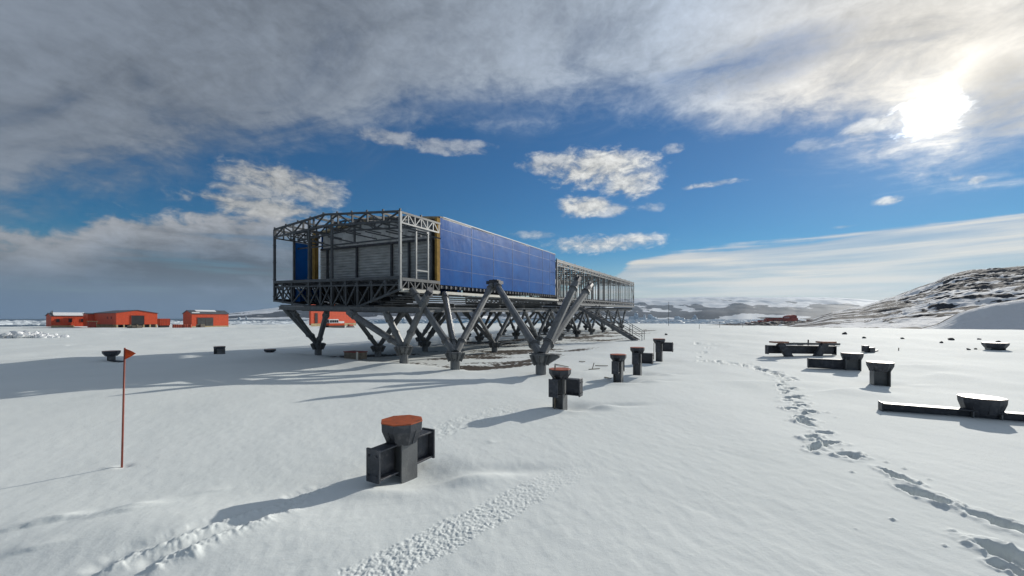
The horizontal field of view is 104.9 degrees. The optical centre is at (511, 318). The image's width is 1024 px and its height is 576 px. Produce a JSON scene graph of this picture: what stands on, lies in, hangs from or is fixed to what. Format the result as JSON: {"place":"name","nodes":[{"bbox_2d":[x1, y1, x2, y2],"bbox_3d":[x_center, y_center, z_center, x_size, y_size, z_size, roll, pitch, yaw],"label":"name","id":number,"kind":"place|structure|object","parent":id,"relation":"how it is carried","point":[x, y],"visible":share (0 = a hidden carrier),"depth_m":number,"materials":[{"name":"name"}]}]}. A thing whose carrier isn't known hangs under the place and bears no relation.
{"place":"outdoors","nodes":[
{"label":"outdoors","id":0,"kind":"place"},
{"bbox_2d":[0,319,804,326],"bbox_3d":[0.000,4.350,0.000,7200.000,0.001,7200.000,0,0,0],"label":"sea","id":1,"kind":"structure","parent":0,"point":[382,321],"depth_m":707.64,"materials":[{"name":"blue"}]},
{"bbox_2d":[0,319,750,324],"bbox_3d":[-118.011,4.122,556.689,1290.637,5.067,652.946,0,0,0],"label":"brash ice","id":2,"kind":"structure","parent":1,"relation":"on","point":[29,322],"depth_m":339.97,"materials":[{"name":"white ice"}]},
{"bbox_2d":[629,313,638,318],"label":"iceberg","id":3,"kind":"object","parent":1,"relation":"on","point":[635,316],"visible":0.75,"depth_m":1221.17,"materials":[{"name":"white ice"}]},
{"bbox_2d":[647,314,656,318],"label":"iceberg","id":4,"kind":"object","parent":1,"relation":"on","point":[650,316],"visible":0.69,"depth_m":1311.20,"materials":[{"name":"white ice"}]},
{"bbox_2d":[0,323,1023,575],"bbox_3d":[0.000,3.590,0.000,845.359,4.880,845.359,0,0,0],"label":"snow ground","id":5,"kind":"structure","parent":0,"point":[718,451],"depth_m":4.95,"materials":[{"name":"white snow"}]},
{"bbox_2d":[0,330,68,337],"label":"snow heap","id":6,"kind":"object","parent":5,"relation":"on","point":[22,334],"visible":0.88,"depth_m":43.27,"materials":[{"name":"white snow"}]},
{"bbox_2d":[45,311,82,327],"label":"red long hut","id":7,"kind":"object","parent":5,"relation":"on","point":[63,319],"visible":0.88,"depth_m":153.15,"materials":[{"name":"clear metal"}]},
{"bbox_2d":[83,313,93,325],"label":"red annex","id":8,"kind":"object","parent":5,"relation":"on","point":[88,316],"visible":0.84,"depth_m":155.12,"materials":[{"name":"red metal"}]},
{"bbox_2d":[86,321,96,326],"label":"timber porch","id":9,"kind":"object","parent":5,"relation":"on","point":[91,323],"visible":1,"depth_m":142.69,"materials":[{"name":"wood"}]},
{"bbox_2d":[102,350,122,362],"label":"foundation pillar","id":10,"kind":"structure","parent":5,"relation":"on","point":[111,355],"depth_m":16.18,"materials":[{"name":"metal"}]},
{"bbox_2d":[94,310,156,327],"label":"red hall","id":11,"kind":"structure","parent":5,"relation":"on","point":[118,318],"depth_m":150.29,"materials":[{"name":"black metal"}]},
{"bbox_2d":[131,315,144,324],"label":"door","id":12,"kind":"structure","parent":11,"relation":"in","point":[135,319],"depth_m":150.27,"materials":[{"name":"grey metal"}]},
{"bbox_2d":[121,348,135,467],"bbox_3d":[-4.535,1.127,4.658,0.192,1.550,0.024,0,0,0],"label":"marker flag","id":13,"kind":"object","parent":5,"relation":"on","point":[128,353],"visible":0.9,"depth_m":4.65,"materials":[{"name":"red paint"}]},
{"bbox_2d":[157,319,169,327],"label":"red container","id":14,"kind":"object","parent":5,"relation":"on","point":[161,323],"visible":0.98,"depth_m":151.12,"materials":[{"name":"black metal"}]},
{"bbox_2d":[182,310,228,326],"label":"red shed","id":15,"kind":"structure","parent":5,"relation":"on","point":[212,318],"depth_m":146.34,"materials":[{"name":"red metal"}]},
{"bbox_2d":[197,318,204,323],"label":"door","id":16,"kind":"structure","parent":15,"relation":"in","point":[199,320],"depth_m":144.42,"materials":[{"name":"grey metal"}]},
{"bbox_2d":[206,318,212,325],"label":"door","id":17,"kind":"structure","parent":15,"relation":"in","point":[209,321],"depth_m":146.79,"materials":[{"name":"grey metal"}]},
{"bbox_2d":[213,346,225,353],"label":"foundation pillar","id":18,"kind":"structure","parent":5,"relation":"on","point":[219,349],"depth_m":19.45,"materials":[{"name":"metal"}]},
{"bbox_2d":[264,349,275,352],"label":"foundation pillar","id":19,"kind":"structure","parent":5,"relation":"on","point":[270,350],"depth_m":20.11,"materials":[{"name":"metal"}]},
{"bbox_2d":[309,301,355,325],"bbox_3d":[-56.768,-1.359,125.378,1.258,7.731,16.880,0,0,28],"label":"red workshop","id":20,"kind":"structure","parent":5,"relation":"on","point":[315,318],"depth_m":123.91,"materials":[{"name":"red metal"}]},
{"bbox_2d":[315,313,317,322],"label":"door","id":21,"kind":"structure","parent":20,"relation":"in","point":[316,314],"depth_m":119.54,"materials":[{"name":"grey metal"}]},
{"bbox_2d":[326,319,344,327],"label":"snow vehicle","id":22,"kind":"object","parent":5,"relation":"on","point":[334,323],"visible":0.8,"depth_m":110.10,"materials":[{"name":"orange metal"}]},
{"bbox_2d":[343,350,367,359],"bbox_3d":[-6.835,1.691,17.181,0.915,0.500,0.580,0,0,29],"label":"cable crate","id":23,"kind":"object","parent":5,"relation":"on","point":[356,355],"visible":0.86,"depth_m":17.00,"materials":[{"name":"brown wood"}]},
{"bbox_2d":[366,415,434,483],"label":"foundation pillar","id":24,"kind":"structure","parent":5,"relation":"on","point":[405,449],"depth_m":4.33,"materials":[{"name":"metal"}]},
{"bbox_2d":[273,208,644,374],"bbox_3d":[4.998,-1.388,33.774,14.605,7.356,43.077,0,0,29],"label":"research station","id":25,"kind":"object","parent":5,"relation":"on","point":[387,265],"visible":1,"depth_m":18.49,"materials":[{"name":"metal"}]},
{"bbox_2d":[549,367,582,409],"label":"foundation pillar","id":26,"kind":"structure","parent":5,"relation":"on","point":[562,385],"depth_m":7.77,"materials":[{"name":"metal"}]},
{"bbox_2d":[610,353,626,382],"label":"foundation pillar","id":27,"kind":"structure","parent":5,"relation":"on","point":[618,364],"depth_m":10.84,"materials":[{"name":"metal"}]},
{"bbox_2d":[630,347,653,375],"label":"foundation pillar","id":28,"kind":"structure","parent":5,"relation":"on","point":[639,357],"depth_m":12.22,"materials":[{"name":"metal"}]},
{"bbox_2d":[653,338,672,361],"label":"foundation pillar","id":29,"kind":"structure","parent":5,"relation":"on","point":[661,345],"depth_m":15.78,"materials":[{"name":"metal"}]},
{"bbox_2d":[765,341,836,356],"bbox_3d":[12.934,1.521,17.464,3.044,0.995,0.590,0,0,0],"label":"strut cradle","id":30,"kind":"object","parent":5,"relation":"on","point":[785,350],"visible":0.9,"depth_m":17.53,"materials":[{"name":"metal"}]},
{"bbox_2d":[785,340,839,345],"bbox_3d":[17.352,1.550,22.772,2.484,0.640,1.069,0,0,5],"label":"steel frame","id":31,"kind":"object","parent":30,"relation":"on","point":[807,343],"visible":0.56,"depth_m":22.31,"materials":[{"name":"metal"}]},
{"bbox_2d":[807,352,863,370],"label":"foundation pillar","id":32,"kind":"structure","parent":5,"relation":"on","point":[850,361],"depth_m":13.25,"materials":[{"name":"metal"}]},
{"bbox_2d":[866,361,894,386],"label":"foundation pillar","id":33,"kind":"structure","parent":5,"relation":"on","point":[879,372],"depth_m":10.39,"materials":[{"name":"metal"}]},
{"bbox_2d":[878,394,1023,420],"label":"foundation pillar","id":34,"kind":"structure","parent":5,"relation":"on","point":[981,406],"depth_m":6.93,"materials":[{"name":"metal"}]},
{"bbox_2d":[981,342,1009,349],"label":"foundation pillar","id":35,"kind":"structure","parent":5,"relation":"on","point":[994,346],"depth_m":19.09,"materials":[{"name":"concrete"}]},
{"bbox_2d":[0,0,1023,318],"label":"sky","id":36,"kind":"structure","parent":0,"point":[153,152],"materials":[{"name":"blue"}]},
{"bbox_2d":[228,297,878,319],"bbox_3d":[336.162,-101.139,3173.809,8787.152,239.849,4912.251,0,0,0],"label":"ice cap","id":37,"kind":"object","parent":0,"point":[802,308],"visible":0.37,"depth_m":1829.12,"materials":[{"name":"white snow"}]},
{"bbox_2d":[715,320,813,325],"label":"rocky shore","id":38,"kind":"structure","parent":0,"point":[776,323],"depth_m":196.48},
{"bbox_2d":[765,315,797,321],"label":"red base block","id":39,"kind":"structure","parent":38,"relation":"on","point":[787,318],"depth_m":264.32,"materials":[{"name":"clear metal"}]},
{"bbox_2d":[861,345,877,352],"bbox_3d":[17.428,1.482,19.002,1.248,0.330,0.307,0,0,-21],"label":"scrap steel","id":40,"kind":"object","parent":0,"point":[866,348],"visible":1,"depth_m":18.78,"materials":[{"name":"black metal"}]},
{"bbox_2d":[789,266,1023,329],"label":"rocky hill","id":41,"kind":"structure","parent":0,"point":[991,298],"depth_m":148.52,"materials":[{"name":"white snow"}]}
]}

